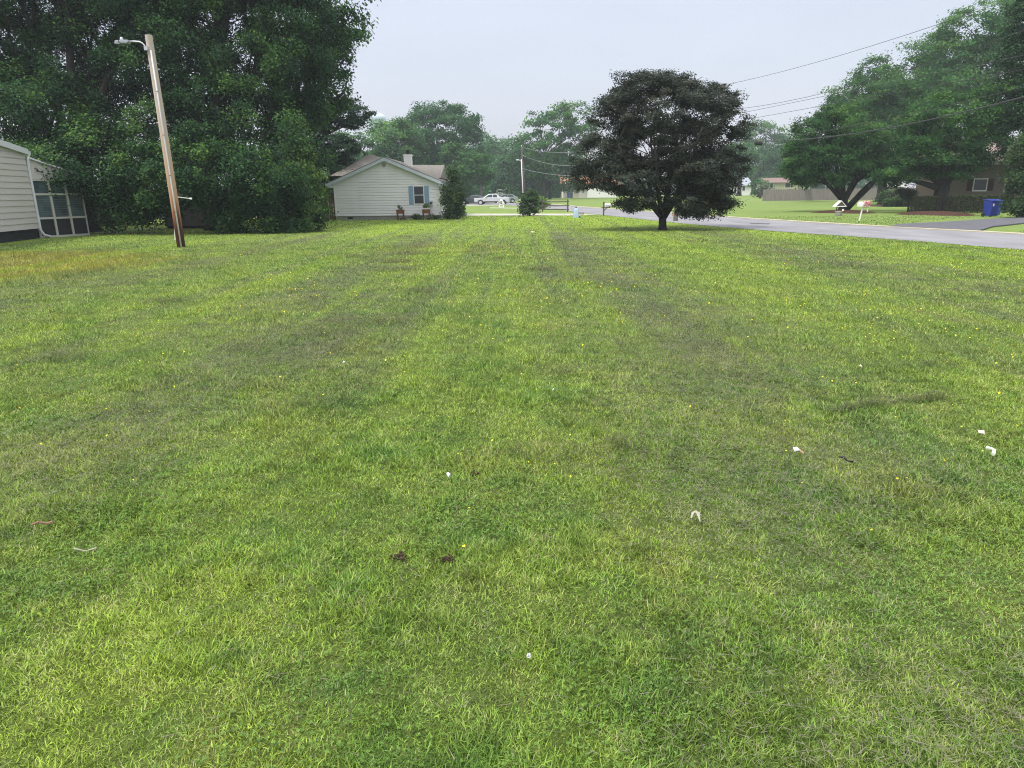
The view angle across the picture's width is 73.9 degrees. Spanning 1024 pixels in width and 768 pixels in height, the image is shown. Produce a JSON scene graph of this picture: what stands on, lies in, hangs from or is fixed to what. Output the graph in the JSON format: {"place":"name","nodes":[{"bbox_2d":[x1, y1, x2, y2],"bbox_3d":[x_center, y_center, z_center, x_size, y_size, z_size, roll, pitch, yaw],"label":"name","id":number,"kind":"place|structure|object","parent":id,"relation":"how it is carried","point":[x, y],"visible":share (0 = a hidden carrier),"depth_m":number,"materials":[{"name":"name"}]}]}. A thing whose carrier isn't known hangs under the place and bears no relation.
{"place":"outdoors","nodes":[
{"label":"outdoors","id":0,"kind":"place"},
{"bbox_2d":[0,246,210,284],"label":"uncut grass","id":1,"kind":"structure","parent":0,"point":[24,264],"depth_m":17.49,"materials":[{"name":"green plant"}]},
{"bbox_2d":[336,214,597,216],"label":"driveway","id":2,"kind":"structure","parent":0,"point":[521,214],"depth_m":53.53,"materials":[{"name":"concrete"}]},
{"bbox_2d":[0,194,1023,767],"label":"lawn ground","id":3,"kind":"structure","parent":0,"point":[752,206],"depth_m":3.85,"materials":[{"name":"green plant"}]},
{"bbox_2d":[31,520,52,524],"bbox_3d":[-2.405,0.710,3.482,0.095,0.030,0.016,-8,17,-25],"label":"stick","id":4,"kind":"object","parent":3,"relation":"on","point":[39,522],"visible":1,"depth_m":3.48,"materials":[{"name":"brown wood"}]},
{"bbox_2d":[0,139,89,242],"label":"beige house","id":5,"kind":"structure","parent":3,"relation":"on","point":[30,208],"depth_m":28.69,"materials":[{"name":"beige plastic"}]},
{"bbox_2d":[74,547,96,551],"bbox_3d":[-2.027,0.780,3.220,0.107,0.024,0.032,-2,16,-4],"label":"stick","id":6,"kind":"object","parent":3,"relation":"on","point":[85,550],"visible":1,"depth_m":3.22,"materials":[{"name":"beige wood"}]},
{"bbox_2d":[0,0,246,231],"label":"maple tree","id":7,"kind":"object","parent":3,"relation":"on","point":[82,92],"visible":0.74,"depth_m":32.74,"materials":[{"name":"green plant"}]},
{"bbox_2d":[114,34,185,247],"bbox_3d":[-11.652,-7.547,22.049,1.136,6.792,0.581,-2,16,-5],"label":"street light","id":8,"kind":"object","parent":3,"relation":"on","point":[170,176],"visible":0.96,"depth_m":21.89,"materials":[{"name":"brown wood"}]},
{"bbox_2d":[160,188,230,228],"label":"garden shed","id":9,"kind":"structure","parent":3,"relation":"on","point":[194,222],"depth_m":36.91,"materials":[{"name":"brown"}]},
{"bbox_2d":[81,134,338,233],"bbox_3d":[-14.411,-9.040,31.073,11.963,4.548,4.698,-1,16,0],"label":"bush","id":10,"kind":"object","parent":3,"relation":"on","point":[238,204],"visible":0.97,"depth_m":30.43,"materials":[{"name":"green plant"}]},
{"bbox_2d":[83,0,362,230],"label":"maple tree","id":11,"kind":"object","parent":3,"relation":"on","point":[213,56],"visible":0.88,"depth_m":33.91,"materials":[{"name":"green plant"}]},
{"bbox_2d":[273,137,333,229],"bbox_3d":[-10.940,-9.988,34.242,3.648,4.595,3.497,-1,16,0],"label":"vine covered shrub","id":12,"kind":"object","parent":3,"relation":"on","point":[321,175],"visible":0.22,"depth_m":34.05,"materials":[{"name":"green plant"}]},
{"bbox_2d":[240,0,381,163],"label":"tall tree","id":13,"kind":"object","parent":3,"relation":"on","point":[325,114],"visible":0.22,"depth_m":42.37,"materials":[{"name":"green plant"}]},
{"bbox_2d":[311,193,335,219],"bbox_3d":[-13.586,-12.182,46.769,2.885,1.759,0.120,-1,16,0],"label":"board fence","id":14,"kind":"object","parent":3,"relation":"on","point":[331,216],"visible":0.16,"depth_m":46.71,"materials":[{"name":"brown wood"}]},
{"bbox_2d":[278,98,377,198],"bbox_3d":[-14.909,-17.603,53.165,9.289,9.138,6.008,-1,16,0],"label":"pine tree","id":15,"kind":"object","parent":3,"relation":"on","point":[352,121],"visible":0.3,"depth_m":52.45,"materials":[{"name":"green plant"}]},
{"bbox_2d":[319,154,388,191],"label":"distant tree","id":16,"kind":"object","parent":3,"relation":"on","point":[360,155],"depth_m":102.19,"materials":[{"name":"green plant"}]},
{"bbox_2d":[368,113,385,143],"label":"water tower","id":17,"kind":"structure","parent":3,"relation":"on","point":[378,116],"depth_m":306.00,"materials":[{"name":"white metal"}]},
{"bbox_2d":[332,115,430,164],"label":"maple tree","id":18,"kind":"object","parent":3,"relation":"on","point":[406,131],"visible":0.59,"depth_m":121.16,"materials":[{"name":"green plant"}]},
{"bbox_2d":[325,150,458,219],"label":"white house","id":19,"kind":"structure","parent":3,"relation":"on","point":[370,187],"depth_m":46.21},
{"bbox_2d":[413,185,424,204],"bbox_3d":[-6.317,-12.828,46.194,0.727,1.239,0.079,-1,16,0],"label":"window frame","id":20,"kind":"structure","parent":19,"relation":"in","point":[418,191],"depth_m":46.17,"materials":[{"name":"white paint"}]},
{"bbox_2d":[390,551,406,559],"bbox_3d":[-0.531,0.805,3.187,0.079,0.024,0.063,-1,16,0],"label":"soil clod","id":21,"kind":"object","parent":3,"relation":"on","point":[398,555],"visible":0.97,"depth_m":3.18,"materials":[{"name":"brown soil"}]},
{"bbox_2d":[396,205,404,219],"bbox_3d":[-7.516,-11.561,45.808,0.508,1.019,0.402,-1,16,0],"label":"raised planter","id":22,"kind":"object","parent":3,"relation":"on","point":[400,210],"visible":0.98,"depth_m":45.65,"materials":[{"name":"brown wood"}]},
{"bbox_2d":[400,214,425,219],"bbox_3d":[-6.612,-11.203,45.875,1.706,0.576,0.928,5,17,19],"label":"shrub","id":23,"kind":"object","parent":3,"relation":"on","point":[416,216],"visible":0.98,"depth_m":45.65,"materials":[{"name":"green plant"}]},
{"bbox_2d":[422,203,429,219],"bbox_3d":[-5.760,-11.618,45.815,0.545,1.090,0.453,-1,16,0],"label":"raised planter","id":24,"kind":"object","parent":3,"relation":"on","point":[426,210],"visible":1,"depth_m":45.63,"materials":[{"name":"brown wood"}]},
{"bbox_2d":[426,213,441,219],"bbox_3d":[-5.214,-11.237,45.972,1.189,0.560,0.843,-1,16,0],"label":"shrub","id":25,"kind":"object","parent":3,"relation":"on","point":[433,216],"visible":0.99,"depth_m":45.81,"materials":[{"name":"green plant"}]},
{"bbox_2d":[385,99,490,167],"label":"oak tree","id":26,"kind":"object","parent":3,"relation":"on","point":[467,129],"visible":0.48,"depth_m":129.08,"materials":[{"name":"green plant"}]},
{"bbox_2d":[438,553,454,562],"bbox_3d":[-0.303,0.810,3.161,0.079,0.024,0.063,-1,16,0],"label":"soil clod","id":27,"kind":"object","parent":3,"relation":"on","point":[444,559],"visible":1,"depth_m":3.15,"materials":[{"name":"brown soil"}]},
{"bbox_2d":[437,164,468,218],"bbox_3d":[-3.943,-12.880,45.854,2.168,3.763,2.108,-1,16,0],"label":"conical shrub","id":28,"kind":"object","parent":3,"relation":"on","point":[452,200],"visible":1,"depth_m":45.55,"materials":[{"name":"green plant"}]},
{"bbox_2d":[435,140,496,195],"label":"spreading tree","id":29,"kind":"object","parent":3,"relation":"on","point":[467,166],"visible":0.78,"depth_m":115.19,"materials":[{"name":"green plant"}]},
{"bbox_2d":[467,470,478,475],"bbox_3d":[-0.236,0.540,4.122,0.079,0.024,0.063,-1,16,0],"label":"soil clod","id":30,"kind":"object","parent":3,"relation":"on","point":[476,472],"visible":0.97,"depth_m":4.11,"materials":[{"name":"brown soil"}]},
{"bbox_2d":[463,172,491,198],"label":"distant tree","id":31,"kind":"object","parent":3,"relation":"on","point":[470,192],"visible":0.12,"depth_m":122.69,"materials":[{"name":"green plant"}]},
{"bbox_2d":[469,174,499,196],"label":"distant tree","id":32,"kind":"object","parent":3,"relation":"on","point":[486,187],"visible":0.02,"depth_m":166.02,"materials":[{"name":"green plant"}]},
{"bbox_2d":[468,130,504,164],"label":"distant tree","id":33,"kind":"object","parent":3,"relation":"on","point":[488,136],"visible":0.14,"depth_m":220.37,"materials":[{"name":"green plant"}]},
{"bbox_2d":[475,135,517,190],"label":"distant tree","id":34,"kind":"object","parent":3,"relation":"on","point":[492,145],"visible":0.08,"depth_m":178.47,"materials":[{"name":"green plant"}]},
{"bbox_2d":[495,189,514,195],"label":"boxy off road car","id":35,"kind":"object","parent":3,"relation":"on","point":[500,191],"visible":0.24,"depth_m":151.30,"materials":[{"name":"white paint"}]},
{"bbox_2d":[492,138,518,166],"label":"distant tree","id":36,"kind":"object","parent":3,"relation":"on","point":[507,141],"visible":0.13,"depth_m":224.41,"materials":[{"name":"green plant"}]},
{"bbox_2d":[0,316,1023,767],"bbox_3d":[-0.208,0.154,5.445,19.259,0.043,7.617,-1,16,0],"label":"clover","id":37,"kind":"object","parent":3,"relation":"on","point":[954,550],"visible":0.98,"depth_m":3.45,"materials":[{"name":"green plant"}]},
{"bbox_2d":[0,214,1023,251],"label":"grass","id":38,"kind":"structure","parent":3,"relation":"on","point":[475,218],"depth_m":30.23,"materials":[{"name":"green plant"}]},
{"bbox_2d":[2,229,1023,579],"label":"clipping clumps","id":39,"kind":"object","parent":3,"relation":"on","point":[848,405],"visible":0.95,"depth_m":6.36,"materials":[{"name":"green plant"}]},
{"bbox_2d":[485,134,552,197],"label":"dark tree","id":40,"kind":"object","parent":3,"relation":"on","point":[508,181],"visible":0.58,"depth_m":148.80,"materials":[{"name":"green plant"}]},
{"bbox_2d":[516,159,522,192],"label":"street light","id":41,"kind":"object","parent":3,"relation":"on","point":[522,176],"visible":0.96,"depth_m":107.04,"materials":[{"name":"white paint"}]},
{"bbox_2d":[18,245,1023,546],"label":"yellow flowers","id":42,"kind":"object","parent":3,"relation":"on","point":[622,321],"visible":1,"depth_m":8.89,"materials":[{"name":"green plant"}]},
{"bbox_2d":[519,145,525,192],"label":"utility pole","id":43,"kind":"object","parent":3,"relation":"on","point":[521,149],"visible":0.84,"depth_m":114.39,"materials":[{"name":"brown wood"}]},
{"bbox_2d":[515,188,542,215],"bbox_3d":[1.286,-13.595,51.157,2.069,2.174,1.975,-1,16,0],"label":"round shrub","id":44,"kind":"object","parent":3,"relation":"on","point":[525,208],"visible":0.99,"depth_m":50.95,"materials":[{"name":"green plant"}]},
{"bbox_2d":[533,195,552,208],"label":"round shrub","id":45,"kind":"object","parent":3,"relation":"on","point":[544,203],"visible":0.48,"depth_m":70.96,"materials":[{"name":"green plant"}]},
{"bbox_2d":[534,187,560,197],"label":"distant tree","id":46,"kind":"object","parent":3,"relation":"on","point":[557,194],"visible":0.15,"depth_m":166.51,"materials":[{"name":"green plant"}]},
{"bbox_2d":[509,144,587,198],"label":"dark tree","id":47,"kind":"object","parent":3,"relation":"on","point":[561,171],"visible":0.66,"depth_m":143.85,"materials":[{"name":"green plant"}]},
{"bbox_2d":[541,199,568,211],"bbox_3d":[3.919,-16.207,62.046,2.738,1.180,0.187,8,18,27],"label":"split rail fence","id":48,"kind":"object","parent":3,"relation":"on","point":[567,205],"visible":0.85,"depth_m":61.96,"materials":[{"name":"grey wood"}]},
{"bbox_2d":[512,99,600,198],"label":"cottonwood tree","id":49,"kind":"object","parent":3,"relation":"on","point":[570,130],"visible":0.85,"depth_m":139.45,"materials":[{"name":"green plant"}]},
{"bbox_2d":[573,206,579,217],"bbox_3d":[4.437,-11.792,46.666,0.516,0.760,0.467,-1,16,0],"label":"covered hydrant","id":50,"kind":"object","parent":3,"relation":"on","point":[576,213],"visible":0.99,"depth_m":46.55,"materials":[{"name":"blue plastic"}]},
{"bbox_2d":[289,151,877,197],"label":"wood","id":51,"kind":"object","parent":3,"relation":"on","point":[861,184],"visible":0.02,"depth_m":238.53,"materials":[{"name":"green plant"}]},
{"bbox_2d":[601,202,610,215],"bbox_3d":[6.927,-12.898,50.076,0.680,1.000,0.209,-1,16,0],"label":"mailbox","id":52,"kind":"object","parent":3,"relation":"on","point":[605,206],"visible":0.96,"depth_m":49.97,"materials":[{"name":"white paint"}]},
{"bbox_2d":[564,68,762,229],"bbox_3d":[6.646,-10.173,29.932,7.820,6.820,6.288,-11,19,-32],"label":"japanese maple","id":53,"kind":"object","parent":3,"relation":"on","point":[705,183],"visible":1,"depth_m":28.97,"materials":[{"name":"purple plant"}]},
{"bbox_2d":[673,205,677,220],"bbox_3d":[9.582,-9.941,39.788,0.300,1.000,0.285,-1,16,0],"label":"stub post","id":54,"kind":"object","parent":3,"relation":"on","point":[675,217],"visible":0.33,"depth_m":39.73,"materials":[{"name":"grey wood"}]},
{"bbox_2d":[691,511,700,521],"bbox_3d":[0.939,0.669,3.470,0.052,0.039,0.077,5,17,19],"label":"husk","id":55,"kind":"object","parent":3,"relation":"on","point":[697,513],"visible":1,"depth_m":3.47,"materials":[{"name":"beige plant"}]},
{"bbox_2d":[723,142,767,195],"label":"distant tree","id":56,"kind":"object","parent":3,"relation":"on","point":[756,157],"visible":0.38,"depth_m":166.86,"materials":[{"name":"green plant"}]},
{"bbox_2d":[469,202,1023,234],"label":"kerb","id":57,"kind":"structure","parent":3,"relation":"on","point":[838,223],"depth_m":32.57,"materials":[{"name":"concrete"}]},
{"bbox_2d":[722,118,789,182],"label":"distant tree","id":58,"kind":"object","parent":3,"relation":"on","point":[767,172],"visible":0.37,"depth_m":196.69,"materials":[{"name":"green plant"}]},
{"bbox_2d":[748,179,774,198],"bbox_3d":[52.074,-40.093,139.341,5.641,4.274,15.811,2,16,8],"label":"shrub","id":59,"kind":"object","parent":3,"relation":"on","point":[758,191],"visible":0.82,"depth_m":144.22,"materials":[{"name":"green plant"}]},
{"bbox_2d":[793,447,803,453],"bbox_3d":[1.816,0.417,4.316,0.080,0.029,0.025,14,22,43],"label":"carton scrap","id":60,"kind":"object","parent":3,"relation":"on","point":[796,449],"visible":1,"depth_m":4.32,"materials":[{"name":"white paper"}]},
{"bbox_2d":[784,156,830,188],"bbox_3d":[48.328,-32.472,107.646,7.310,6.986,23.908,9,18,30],"label":"tree","id":61,"kind":"object","parent":3,"relation":"on","point":[816,185],"visible":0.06,"depth_m":100.63,"materials":[{"name":"green plant"}]},
{"bbox_2d":[760,131,869,182],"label":"distant tree","id":62,"kind":"object","parent":3,"relation":"on","point":[774,161],"visible":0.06,"depth_m":166.03,"materials":[{"name":"green plant"}]},
{"bbox_2d":[762,188,915,200],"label":"board fence","id":63,"kind":"object","parent":3,"relation":"on","point":[809,194],"visible":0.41,"depth_m":113.84,"materials":[{"name":"wood"}]},
{"bbox_2d":[833,201,845,215],"bbox_3d":[21.774,-11.692,45.252,0.760,0.980,0.516,-1,16,0],"label":"wishing well","id":64,"kind":"object","parent":3,"relation":"on","point":[841,204],"visible":1,"depth_m":45.12,"materials":[{"name":"wood"}]},
{"bbox_2d":[810,210,874,213],"bbox_3d":[25.326,-13.064,51.533,4.560,0.223,5.626,-1,16,0],"label":"mulch bed","id":65,"kind":"object","parent":3,"relation":"on","point":[849,211],"visible":0.83,"depth_m":50.70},
{"bbox_2d":[773,98,909,209],"bbox_3d":[25.595,-17.744,53.297,10.119,8.520,5.568,-1,16,0],"label":"crab apple tree","id":66,"kind":"object","parent":65,"relation":"on","point":[806,169],"visible":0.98,"depth_m":52.19,"materials":[{"name":"green plant"}]},
{"bbox_2d":[817,50,909,200],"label":"tall tree","id":67,"kind":"object","parent":3,"relation":"on","point":[858,75],"visible":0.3,"depth_m":92.06,"materials":[{"name":"green plant"}]},
{"bbox_2d":[857,201,870,222],"bbox_3d":[18.195,-8.906,35.296,0.580,1.157,0.240,-1,16,0],"label":"mailbox","id":68,"kind":"object","parent":3,"relation":"on","point":[864,204],"visible":0.95,"depth_m":35.10,"materials":[{"name":"white paint"}]},
{"bbox_2d":[872,189,909,206],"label":"round shrub","id":69,"kind":"object","parent":3,"relation":"on","point":[888,200],"visible":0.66,"depth_m":67.23,"materials":[{"name":"green plant"}]},
{"bbox_2d":[887,182,905,195],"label":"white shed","id":70,"kind":"structure","parent":3,"relation":"on","point":[903,186],"depth_m":72.27,"materials":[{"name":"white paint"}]},
{"bbox_2d":[839,69,965,204],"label":"ornamental tree","id":71,"kind":"object","parent":3,"relation":"on","point":[891,106],"visible":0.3,"depth_m":73.16,"materials":[{"name":"green plant"}]},
{"bbox_2d":[893,187,919,211],"bbox_3d":[29.072,-13.556,50.299,1.704,2.000,1.724,-1,16,0],"label":"tree","id":72,"kind":"object","parent":3,"relation":"on","point":[904,193],"visible":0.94,"depth_m":50.00,"materials":[{"name":"green plant"}]},
{"bbox_2d":[863,30,961,127],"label":"tall tree","id":73,"kind":"object","parent":3,"relation":"on","point":[925,55],"visible":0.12,"depth_m":86.68,"materials":[{"name":"green plant"}]},
{"bbox_2d":[908,196,939,211],"bbox_3d":[29.384,-12.804,48.564,1.451,1.284,1.436,-1,16,0],"label":"clipped hedge","id":74,"kind":"object","parent":3,"relation":"on","point":[932,202],"visible":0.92,"depth_m":48.03,"materials":[{"name":"green plant"}]},
{"bbox_2d":[898,211,978,215],"bbox_3d":[28.479,-11.432,45.515,4.287,0.261,6.468,-1,16,0],"label":"mulch bed","id":75,"kind":"object","parent":3,"relation":"on","point":[939,213],"visible":0.99,"depth_m":44.55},
{"bbox_2d":[867,72,1023,210],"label":"ornamental tree","id":76,"kind":"object","parent":3,"relation":"on","point":[922,150],"visible":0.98,"depth_m":47.50,"materials":[{"name":"green plant"}]},
{"bbox_2d":[903,0,1023,137],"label":"tall tree","id":77,"kind":"object","parent":3,"relation":"on","point":[948,39],"visible":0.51,"depth_m":79.13,"materials":[{"name":"green plant"}]},
{"bbox_2d":[915,142,1023,210],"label":"tan house","id":78,"kind":"structure","parent":3,"relation":"on","point":[983,185],"depth_m":51.69,"materials":[{"name":"brown brick"}]},
{"bbox_2d":[972,178,988,190],"bbox_3d":[35.505,-15.102,51.611,0.917,0.956,0.070,9,18,32],"label":"window frame","id":79,"kind":"structure","parent":78,"relation":"in","point":[979,184],"depth_m":51.59,"materials":[{"name":"white paint"}]},
{"bbox_2d":[943,195,1007,212],"bbox_3d":[32.505,-12.609,47.740,3.602,1.288,1.523,-1,16,0],"label":"clipped hedge","id":80,"kind":"object","parent":3,"relation":"on","point":[954,201],"visible":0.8,"depth_m":47.15,"materials":[{"name":"green plant"}]},
{"bbox_2d":[986,446,995,455],"bbox_3d":[3.012,0.420,4.271,0.039,0.030,0.114,4,16,14],"label":"bent strip","id":81,"kind":"object","parent":3,"relation":"on","point":[993,453],"visible":1,"depth_m":4.26,"materials":[{"name":"white paper"}]},
{"bbox_2d":[981,199,1000,216],"bbox_3d":[28.927,-10.639,41.128,0.607,1.028,0.717,-4,16,-12],"label":"wheeled bin","id":82,"kind":"object","parent":3,"relation":"on","point":[991,206],"visible":0.93,"depth_m":40.93,"materials":[{"name":"blue plastic"}]},
{"bbox_2d":[995,199,1002,215],"bbox_3d":[30.135,-11.020,42.487,0.594,1.005,0.701,2,16,8],"label":"wheeled bin","id":83,"kind":"object","parent":3,"relation":"on","point":[998,212],"visible":0.18,"depth_m":42.25,"materials":[{"name":"blue plastic"}]},
{"bbox_2d":[985,0,1023,164],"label":"tall evergreen","id":84,"kind":"object","parent":3,"relation":"on","point":[1015,41],"visible":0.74,"depth_m":46.23,"materials":[{"name":"dark green needle foliage"},{"name":"bark"}]},
{"bbox_2d":[993,133,1023,217],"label":"arborvitae shrub","id":85,"kind":"object","parent":3,"relation":"on","point":[1016,203],"visible":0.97,"depth_m":38.30,"materials":[{"name":"green plant"}]},
{"bbox_2d":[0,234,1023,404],"bbox_3d":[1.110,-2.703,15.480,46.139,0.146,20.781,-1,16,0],"label":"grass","id":86,"kind":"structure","parent":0,"point":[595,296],"depth_m":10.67,"materials":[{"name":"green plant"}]},
{"bbox_2d":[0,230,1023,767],"bbox_3d":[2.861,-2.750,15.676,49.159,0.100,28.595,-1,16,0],"label":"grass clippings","id":87,"kind":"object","parent":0,"point":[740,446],"depth_m":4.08,"materials":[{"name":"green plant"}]},
{"bbox_2d":[0,0,1023,188],"label":"sky","id":88,"kind":"structure","parent":0,"point":[505,59],"materials":[{"name":"white"}]},
{"bbox_2d":[558,173,618,197],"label":"orange roofed house","id":89,"kind":"structure","parent":0,"point":[592,193],"depth_m":163.34,"materials":[{"name":"beige paint"}]},
{"bbox_2d":[733,178,750,194],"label":"white house","id":90,"kind":"structure","parent":0,"point":[746,189],"depth_m":187.82,"materials":[{"name":"white paint"}]},
{"bbox_2d":[463,203,1023,249],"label":"road","id":91,"kind":"structure","parent":0,"point":[1001,240],"depth_m":28.98,"materials":[{"name":"grey asphalt"}]},
{"bbox_2d":[463,195,484,203],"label":"parked car","id":92,"kind":"object","parent":91,"relation":"on","point":[471,198],"visible":0.34,"depth_m":111.37,"materials":[{"name":"grey paint"}]},
{"bbox_2d":[474,194,509,204],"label":"pickup truck","id":93,"kind":"object","parent":91,"relation":"on","point":[490,198],"visible":0.93,"depth_m":105.29,"materials":[{"name":"silver metal"}]},
{"bbox_2d":[495,195,517,202],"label":"parked car","id":94,"kind":"object","parent":91,"relation":"on","point":[513,198],"visible":0.52,"depth_m":118.81,"materials":[{"name":"grey paint"}]},
{"bbox_2d":[756,178,809,196],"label":"cream house","id":95,"kind":"structure","parent":0,"point":[780,183],"depth_m":144.27,"materials":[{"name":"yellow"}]},
{"bbox_2d":[891,217,1023,230],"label":"side driveway","id":96,"kind":"structure","parent":0,"point":[981,224],"depth_m":31.79,"materials":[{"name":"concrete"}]},
{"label":"utility pole","id":97,"kind":"object","parent":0,"visible":0},
{"bbox_2d":[638,96,1023,141],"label":"power wire","id":98,"kind":"object","parent":97,"relation":"attached to","point":[899,125],"visible":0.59,"depth_m":32.07,"materials":[{"name":"grey"}]},
{"bbox_2d":[666,30,1023,111],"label":"power wire","id":99,"kind":"object","parent":97,"relation":"attached to","point":[885,76],"visible":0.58,"depth_m":32.46,"materials":[{"name":"grey"}]},
{"bbox_2d":[687,87,1022,143],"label":"power wire","id":100,"kind":"object","parent":97,"relation":"attached to","point":[893,117],"visible":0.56,"depth_m":32.51,"materials":[{"name":"grey"}]},
{"bbox_2d":[726,0,1008,84],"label":"power wire","id":101,"kind":"object","parent":97,"relation":"attached to","point":[879,43],"visible":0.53,"depth_m":33.22,"materials":[{"name":"grey"}]},
{"bbox_2d":[729,69,1023,122],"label":"power wire","id":102,"kind":"object","parent":97,"relation":"attached to","point":[895,92],"visible":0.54,"depth_m":32.13,"materials":[{"name":"grey"}]},
{"bbox_2d":[738,55,1023,113],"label":"power wire","id":103,"kind":"object","parent":97,"relation":"attached to","point":[896,81],"visible":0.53,"depth_m":31.82,"materials":[{"name":"grey"}]}
]}

